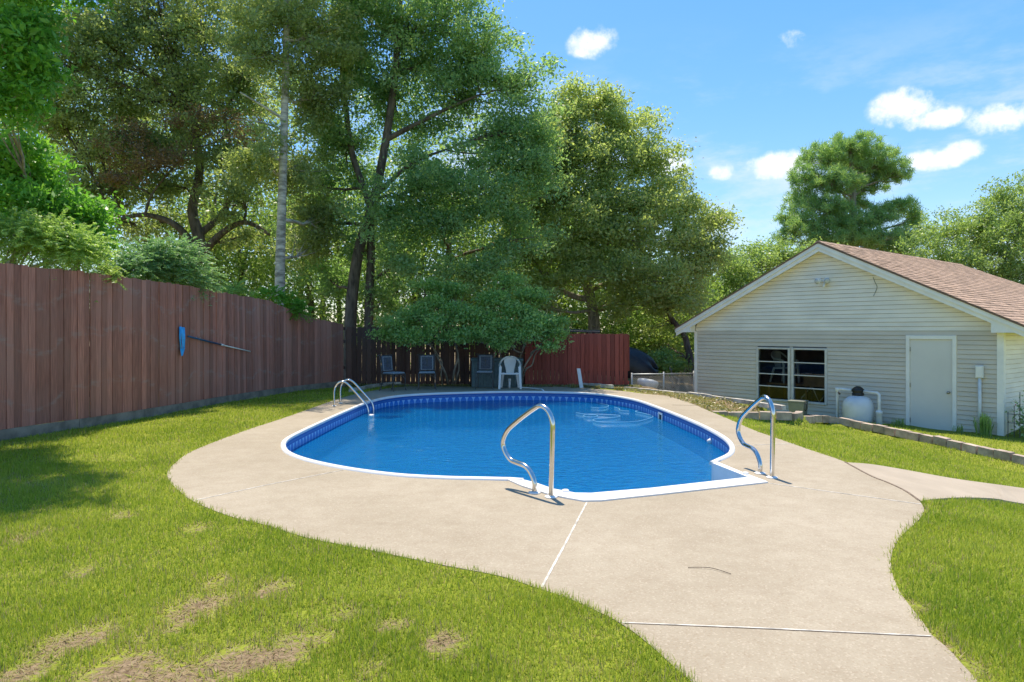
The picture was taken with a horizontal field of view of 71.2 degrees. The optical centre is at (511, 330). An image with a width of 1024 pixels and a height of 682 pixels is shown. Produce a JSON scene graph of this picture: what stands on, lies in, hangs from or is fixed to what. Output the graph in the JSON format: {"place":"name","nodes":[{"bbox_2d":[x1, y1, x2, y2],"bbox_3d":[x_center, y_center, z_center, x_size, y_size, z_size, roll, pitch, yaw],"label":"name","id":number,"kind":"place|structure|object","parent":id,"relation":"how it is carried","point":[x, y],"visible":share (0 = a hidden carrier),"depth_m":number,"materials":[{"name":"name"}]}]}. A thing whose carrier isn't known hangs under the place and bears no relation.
{"place":"outdoors","nodes":[
{"label":"outdoors","id":0,"kind":"place"},
{"bbox_2d":[0,332,1023,681],"bbox_3d":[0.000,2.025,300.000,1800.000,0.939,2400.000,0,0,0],"label":"ground","id":1,"kind":"structure","parent":0,"point":[168,676],"depth_m":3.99,"materials":[{"name":"green plant"}]},
{"bbox_2d":[0,198,128,301],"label":"feathery shrub","id":2,"kind":"object","parent":1,"relation":"on","point":[31,235],"visible":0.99,"depth_m":11.51,"materials":[{"name":"green plant"}]},
{"bbox_2d":[0,0,143,270],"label":"broadleaf tree","id":3,"kind":"object","parent":1,"relation":"on","point":[30,38],"visible":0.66,"depth_m":11.38,"materials":[{"name":"green plant"}]},
{"bbox_2d":[89,265,126,416],"bbox_3d":[-7.048,0.230,12.420,0.957,2.747,0.585,0,0,20],"label":"fence vine","id":4,"kind":"object","parent":1,"relation":"on","point":[114,277],"visible":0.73,"depth_m":12.30,"materials":[{"name":"green plant"}]},
{"bbox_2d":[0,0,291,287],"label":"live oak","id":5,"kind":"object","parent":1,"relation":"on","point":[95,38],"visible":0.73,"depth_m":24.13,"materials":[{"name":"green plant"}]},
{"bbox_2d":[86,99,277,214],"bbox_3d":[-10.780,-5.702,23.327,6.330,3.694,2.763,0,0,0],"label":"dead foliage","id":6,"kind":"object","parent":5,"relation":"hanging from","point":[159,159],"visible":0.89,"depth_m":23.13,"materials":[{"name":"green plant"}]},
{"bbox_2d":[93,230,229,305],"bbox_3d":[-7.221,-0.260,14.694,1.966,3.731,2.470,0,0,44],"label":"feathery bush","id":7,"kind":"object","parent":1,"relation":"on","point":[153,262],"visible":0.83,"depth_m":14.47,"materials":[{"name":"green plant"}]},
{"bbox_2d":[0,263,345,440],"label":"board fence","id":8,"kind":"object","parent":1,"relation":"on","point":[58,328],"visible":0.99,"depth_m":12.78,"materials":[{"name":"brown wood"}]},
{"bbox_2d":[179,327,250,355],"bbox_3d":[-6.330,0.205,15.318,0.128,0.591,2.673,0,0,8],"label":"skimmer net","id":9,"kind":"object","parent":8,"relation":"hanging from","point":[182,335],"visible":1,"depth_m":14.10,"materials":[{"name":"blue plastic"}]},
{"bbox_2d":[209,278,258,296],"bbox_3d":[-6.899,0.152,17.285,1.306,2.908,1.429,0,0,39],"label":"yaupon bush","id":10,"kind":"object","parent":1,"relation":"on","point":[230,289],"visible":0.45,"depth_m":17.28,"materials":[{"name":"green plant"}]},
{"bbox_2d":[249,282,317,322],"bbox_3d":[-5.953,0.171,18.470,1.820,2.868,1.118,0,0,0],"label":"trunk vine","id":11,"kind":"object","parent":1,"relation":"on","point":[297,306],"visible":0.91,"depth_m":18.39,"materials":[{"name":"green plant"}]},
{"bbox_2d":[204,0,378,304],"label":"pale trunk tree","id":12,"kind":"object","parent":1,"relation":"on","point":[291,18],"visible":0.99,"depth_m":20.72,"materials":[{"name":"green plant"}]},
{"bbox_2d":[0,43,751,377],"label":"woodland","id":13,"kind":"object","parent":1,"relation":"on","point":[260,271],"visible":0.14,"depth_m":28.84,"materials":[{"name":"green plant"}]},
{"bbox_2d":[253,0,580,380],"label":"water oak","id":14,"kind":"object","parent":1,"relation":"on","point":[479,66],"visible":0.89,"depth_m":21.81,"materials":[{"name":"green plant"}]},
{"bbox_2d":[365,274,486,384],"bbox_3d":[-2.229,0.003,19.186,3.075,3.259,2.583,0,0,-39],"label":"crape myrtle","id":15,"kind":"object","parent":1,"relation":"on","point":[441,297],"visible":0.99,"depth_m":19.16,"materials":[{"name":"green plant"}]},
{"bbox_2d":[346,327,524,385],"bbox_3d":[-2.201,0.813,20.580,5.218,1.875,0.164,0,0,2],"label":"picket fence","id":16,"kind":"object","parent":1,"relation":"on","point":[356,351],"visible":0.38,"depth_m":20.54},
{"bbox_2d":[349,381,613,391],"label":"curb","id":17,"kind":"structure","parent":1,"relation":"on","point":[395,383],"depth_m":19.68,"materials":[{"name":"stone"}]},
{"bbox_2d":[449,270,577,383],"bbox_3d":[0.025,-0.065,19.501,3.512,3.397,2.452,0,0,0],"label":"crape myrtle","id":18,"kind":"object","parent":1,"relation":"on","point":[536,322],"visible":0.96,"depth_m":19.05,"materials":[{"name":"green plant"}]},
{"bbox_2d":[167,386,976,681],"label":"pool deck","id":19,"kind":"structure","parent":1,"relation":"on","point":[803,591],"depth_m":5.34,"materials":[{"name":"concrete"}]},
{"bbox_2d":[377,354,405,391],"bbox_3d":[-3.120,1.085,18.627,0.571,0.942,0.556,0,0,36],"label":"iron chair","id":20,"kind":"object","parent":19,"relation":"on","point":[386,361],"visible":1,"depth_m":18.66,"materials":[{"name":"metal"}]},
{"bbox_2d":[417,354,436,389],"bbox_3d":[-2.255,1.085,18.956,0.556,0.942,0.571,0,0,-7],"label":"iron chair","id":21,"kind":"object","parent":19,"relation":"on","point":[426,361],"visible":1,"depth_m":19.13,"materials":[{"name":"grey metal"}]},
{"bbox_2d":[475,354,494,389],"bbox_3d":[-0.724,1.085,19.201,0.556,0.942,0.571,0,0,2],"label":"iron chair","id":22,"kind":"object","parent":19,"relation":"on","point":[486,362],"visible":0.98,"depth_m":19.38,"materials":[{"name":"grey metal"}]},
{"bbox_2d":[350,383,642,387],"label":"leaf litter","id":23,"kind":"object","parent":19,"relation":"on","point":[529,385],"visible":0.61,"depth_m":20.03,"materials":[{"name":"brown plant"}]},
{"bbox_2d":[471,358,522,386],"bbox_3d":[-0.413,1.153,19.986,1.450,0.795,0.665,0,0,0],"label":"deck box","id":24,"kind":"object","parent":19,"relation":"on","point":[485,379],"visible":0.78,"depth_m":19.68,"materials":[{"name":"plastic"}]},
{"bbox_2d":[498,356,521,388],"bbox_3d":[-0.054,1.115,19.289,0.625,0.871,0.596,0,0,0],"label":"plastic chair","id":25,"kind":"object","parent":19,"relation":"on","point":[509,362],"visible":1,"depth_m":19.48,"materials":[{"name":"white plastic"}]},
{"bbox_2d":[281,391,767,501],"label":"swimming pool","id":26,"kind":"structure","parent":19,"relation":"in","point":[724,476],"depth_m":11.30,"materials":[{"name":"white plastic"}]},
{"bbox_2d":[332,379,374,415],"bbox_3d":[-3.305,1.586,15.050,0.850,1.128,0.638,0,0,0],"label":"pool ladder","id":27,"kind":"object","parent":26,"relation":"attached to","point":[355,392],"visible":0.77,"depth_m":14.78,"materials":[{"name":"metal"}]},
{"bbox_2d":[291,400,725,492],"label":"pool water","id":28,"kind":"structure","parent":26,"relation":"in","point":[622,451],"depth_m":10.95,"materials":[{"name":"blue liquid"}]},
{"bbox_2d":[580,402,652,421],"bbox_3d":[2.190,1.754,15.604,1.642,0.010,3.750,0,0,0],"label":"cleaner hose","id":29,"kind":"object","parent":28,"relation":"on","point":[610,414],"visible":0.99,"depth_m":14.99,"materials":[{"name":"plastic"}]},
{"bbox_2d":[501,403,556,498],"bbox_3d":[0.149,1.134,6.905,0.119,0.896,0.770,0,0,-41],"label":"handrail","id":30,"kind":"object","parent":19,"relation":"on","point":[513,424],"visible":0.92,"depth_m":6.79,"materials":[{"name":"metal"}]},
{"bbox_2d":[522,387,543,391],"bbox_3d":[0.658,1.635,18.770,0.366,0.320,1.432,0,0,-24],"label":"vacuum hose","id":31,"kind":"object","parent":19,"relation":"on","point":[533,388],"visible":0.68,"depth_m":19.02,"materials":[{"name":"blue plastic"}]},
{"bbox_2d":[567,383,578,387],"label":"weed tuft","id":32,"kind":"object","parent":19,"relation":"on","point":[573,386],"visible":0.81,"depth_m":19.48,"materials":[{"name":"green plant"}]},
{"bbox_2d":[688,567,730,573],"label":"twig","id":33,"kind":"object","parent":19,"relation":"on","point":[707,567],"visible":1,"depth_m":4.66,"materials":[{"name":"plant"}]},
{"bbox_2d":[736,395,777,478],"bbox_3d":[2.676,1.134,7.864,0.120,0.896,0.770,0,0,-12],"label":"handrail","id":34,"kind":"object","parent":19,"relation":"on","point":[757,401],"visible":0.92,"depth_m":7.70,"materials":[{"name":"metal"}]},
{"bbox_2d":[525,333,628,384],"bbox_3d":[1.835,0.809,20.248,2.948,1.480,0.089,0,0,6],"label":"red fence","id":35,"kind":"object","parent":1,"relation":"on","point":[589,355],"visible":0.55,"depth_m":20.19,"materials":[{"name":"red wood"}]},
{"bbox_2d":[560,328,599,380],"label":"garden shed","id":36,"kind":"structure","parent":1,"relation":"on","point":[584,330],"depth_m":21.06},
{"bbox_2d":[577,368,582,387],"bbox_3d":[1.866,1.290,19.582,0.103,0.520,0.220,0,0,-26],"label":"leaning board","id":37,"kind":"object","parent":1,"relation":"on","point":[580,378],"visible":1,"depth_m":19.57,"materials":[{"name":"plastic"}]},
{"bbox_2d":[481,71,747,376],"bbox_3d":[3.861,-3.873,25.159,10.013,11.051,5.381,0,0,0],"label":"broad oak","id":38,"kind":"object","parent":1,"relation":"on","point":[644,212],"visible":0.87,"depth_m":24.61,"materials":[{"name":"green plant"}]},
{"bbox_2d":[613,386,623,390],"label":"weed tuft","id":39,"kind":"object","parent":1,"relation":"on","point":[620,389],"visible":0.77,"depth_m":18.66,"materials":[{"name":"green plant"}]},
{"bbox_2d":[597,347,658,384],"bbox_3d":[2.586,1.117,22.005,3.878,1.567,0.910,0,0,0],"label":"covered boat","id":40,"kind":"object","parent":1,"relation":"on","point":[641,362],"visible":0.32,"depth_m":21.69,"materials":[{"name":"black fabric"}]},
{"bbox_2d":[631,371,693,391],"bbox_3d":[4.394,1.688,20.677,2.324,1.017,0.047,0,0,-27],"label":"chain link fence","id":41,"kind":"object","parent":1,"relation":"on","point":[663,374],"visible":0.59,"depth_m":20.66,"materials":[{"name":"silver metal"}]},
{"bbox_2d":[646,345,693,388],"bbox_3d":[5.250,1.165,23.320,1.461,1.454,2.290,0,0,-33],"label":"sunlit bush","id":42,"kind":"object","parent":1,"relation":"on","point":[664,356],"visible":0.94,"depth_m":23.15,"materials":[{"name":"green plant"}]},
{"bbox_2d":[627,280,715,384],"bbox_3d":[5.590,-0.081,26.367,3.714,3.894,3.954,0,0,-30],"label":"leaning tree","id":43,"kind":"object","parent":1,"relation":"on","point":[684,335],"visible":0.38,"depth_m":25.50,"materials":[{"name":"green plant"}]},
{"bbox_2d":[624,387,785,409],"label":"bed curb","id":44,"kind":"structure","parent":1,"relation":"on","point":[765,405],"depth_m":16.22,"materials":[{"name":"stone"}]},
{"bbox_2d":[624,388,798,414],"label":"bed weeds","id":45,"kind":"object","parent":1,"relation":"on","point":[711,404],"visible":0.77,"depth_m":16.02,"materials":[{"name":"green plant"}]},
{"bbox_2d":[712,411,802,420],"bbox_3d":[4.800,1.638,13.853,1.858,0.178,0.518,0,0,0],"label":"bed edging","id":46,"kind":"object","parent":1,"relation":"on","point":[764,415],"visible":0.71,"depth_m":13.73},
{"bbox_2d":[701,231,847,300],"bbox_3d":[10.898,-1.198,30.547,7.998,6.299,3.904,0,0,-17],"label":"hedge tree","id":47,"kind":"object","parent":1,"relation":"on","point":[760,263],"visible":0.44,"depth_m":30.00,"materials":[{"name":"green plant"}]},
{"bbox_2d":[787,399,809,415],"bbox_3d":[7.048,1.939,17.508,0.468,0.480,0.408,0,0,39],"label":"storage box","id":48,"kind":"object","parent":1,"relation":"on","point":[794,405],"visible":0.56,"depth_m":17.40,"materials":[{"name":"green plastic"}]},
{"bbox_2d":[674,240,1023,435],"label":"house","id":49,"kind":"structure","parent":1,"relation":"on","point":[913,341],"depth_m":17.38,"materials":[{"name":"white plastic"}]},
{"bbox_2d":[756,347,790,401],"bbox_3d":[6.960,1.145,19.011,0.115,1.417,0.965,0,0,-40],"label":"window","id":50,"kind":"structure","parent":49,"relation":"in","point":[758,361],"depth_m":19.09,"materials":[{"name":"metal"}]},
{"bbox_2d":[767,381,824,398],"bbox_3d":[7.961,1.859,19.212,0.900,0.895,1.900,0,0,-40],"label":"storage table","id":51,"kind":"object","parent":49,"relation":"in","point":[783,384],"visible":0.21,"depth_m":19.60,"materials":[{"name":"brown wood"}]},
{"bbox_2d":[769,350,799,382],"bbox_3d":[7.449,0.971,19.602,0.625,0.871,0.596,0,0,-27],"label":"plastic chair","id":52,"kind":"object","parent":51,"relation":"on","point":[775,355],"visible":0.88,"depth_m":19.65,"materials":[{"name":"white plastic"}]},
{"bbox_2d":[791,348,827,404],"bbox_3d":[7.599,1.145,18.245,0.115,1.417,0.940,0,0,-40],"label":"window","id":53,"kind":"structure","parent":49,"relation":"in","point":[793,362],"depth_m":18.28,"materials":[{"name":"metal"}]},
{"bbox_2d":[803,376,824,399],"bbox_3d":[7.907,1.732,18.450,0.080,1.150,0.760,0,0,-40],"label":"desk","id":54,"kind":"object","parent":49,"relation":"in","point":[814,381],"visible":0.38,"depth_m":18.53,"materials":[{"name":"brown wood"}]},
{"bbox_2d":[814,278,830,287],"bbox_3d":[7.765,-1.202,17.811,0.237,0.236,0.416,0,0,-40],"label":"flood light","id":55,"kind":"object","parent":49,"relation":"attached to","point":[824,281],"visible":1,"depth_m":17.80,"materials":[{"name":"white plastic"}]},
{"bbox_2d":[906,335,956,430],"bbox_3d":[9.407,1.207,16.047,0.134,2.220,1.040,0,0,-40],"label":"door","id":56,"kind":"structure","parent":49,"relation":"in","point":[931,362],"depth_m":16.04,"materials":[{"name":"paint"}]},
{"bbox_2d":[975,365,983,432],"bbox_3d":[9.989,1.512,15.264,0.085,1.550,0.150,0,0,-40],"label":"electric conduit","id":57,"kind":"object","parent":49,"relation":"attached to","point":[979,372],"visible":0.93,"depth_m":15.24,"materials":[{"name":"plastic"}]},
{"bbox_2d":[770,129,931,256],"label":"pine tree","id":58,"kind":"object","parent":1,"relation":"on","point":[854,168],"visible":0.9,"depth_m":41.03,"materials":[{"name":"green plant"}]},
{"bbox_2d":[835,386,882,424],"bbox_3d":[7.929,1.755,16.748,1.178,0.922,1.706,0,0,3],"label":"sand filter","id":59,"kind":"object","parent":1,"relation":"on","point":[857,405],"visible":0.75,"depth_m":16.52,"materials":[{"name":"white plastic"}]},
{"bbox_2d":[891,417,903,425],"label":"grass tuft","id":60,"kind":"object","parent":1,"relation":"on","point":[898,422],"visible":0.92,"depth_m":16.23,"materials":[{"name":"green plant"}]},
{"bbox_2d":[803,415,1023,464],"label":"block edging","id":61,"kind":"object","parent":1,"relation":"on","point":[1006,455],"visible":0.81,"depth_m":13.97,"materials":[{"name":"grey concrete"}]},
{"bbox_2d":[847,462,1023,505],"bbox_3d":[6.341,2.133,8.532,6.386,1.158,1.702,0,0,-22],"label":"walkway","id":62,"kind":"structure","parent":1,"relation":"on","point":[919,485],"depth_m":7.91,"materials":[{"name":"concrete"}]},
{"bbox_2d":[890,169,1023,284],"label":"willow oak","id":63,"kind":"object","parent":1,"relation":"on","point":[983,228],"visible":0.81,"depth_m":33.14,"materials":[{"name":"green plant"}]},
{"bbox_2d":[952,425,964,432],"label":"weed tuft","id":64,"kind":"object","parent":1,"relation":"on","point":[960,430],"visible":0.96,"depth_m":15.34,"materials":[{"name":"green plant"}]},
{"bbox_2d":[971,412,994,435],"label":"spiky plant","id":65,"kind":"object","parent":1,"relation":"on","point":[985,423],"visible":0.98,"depth_m":14.98,"materials":[{"name":"green plant"}]},
{"bbox_2d":[1001,390,1023,436],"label":"flower bush","id":66,"kind":"object","parent":1,"relation":"on","point":[1021,421],"visible":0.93,"depth_m":14.95,"materials":[{"name":"green plant"}]},
{"bbox_2d":[1007,392,1023,437],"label":"plant stake","id":67,"kind":"object","parent":1,"relation":"on","point":[1014,414],"visible":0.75,"depth_m":14.73,"materials":[{"name":"metal"}]},
{"bbox_2d":[0,0,1023,331],"label":"sky","id":68,"kind":"structure","parent":0,"point":[755,82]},
{"bbox_2d":[637,378,658,388],"bbox_3d":[4.024,1.556,21.205,0.675,0.272,0.432,11,-2,-11],"label":"plastic tub","id":69,"kind":"object","parent":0,"point":[641,381],"visible":0.6,"depth_m":21.03,"materials":[{"name":"plastic"}]},
{"bbox_2d":[796,386,824,401],"bbox_3d":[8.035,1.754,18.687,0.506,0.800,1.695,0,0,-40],"label":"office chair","id":70,"kind":"object","parent":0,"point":[811,394],"visible":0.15,"depth_m":18.82,"materials":[{"name":"black metal"}]}
]}

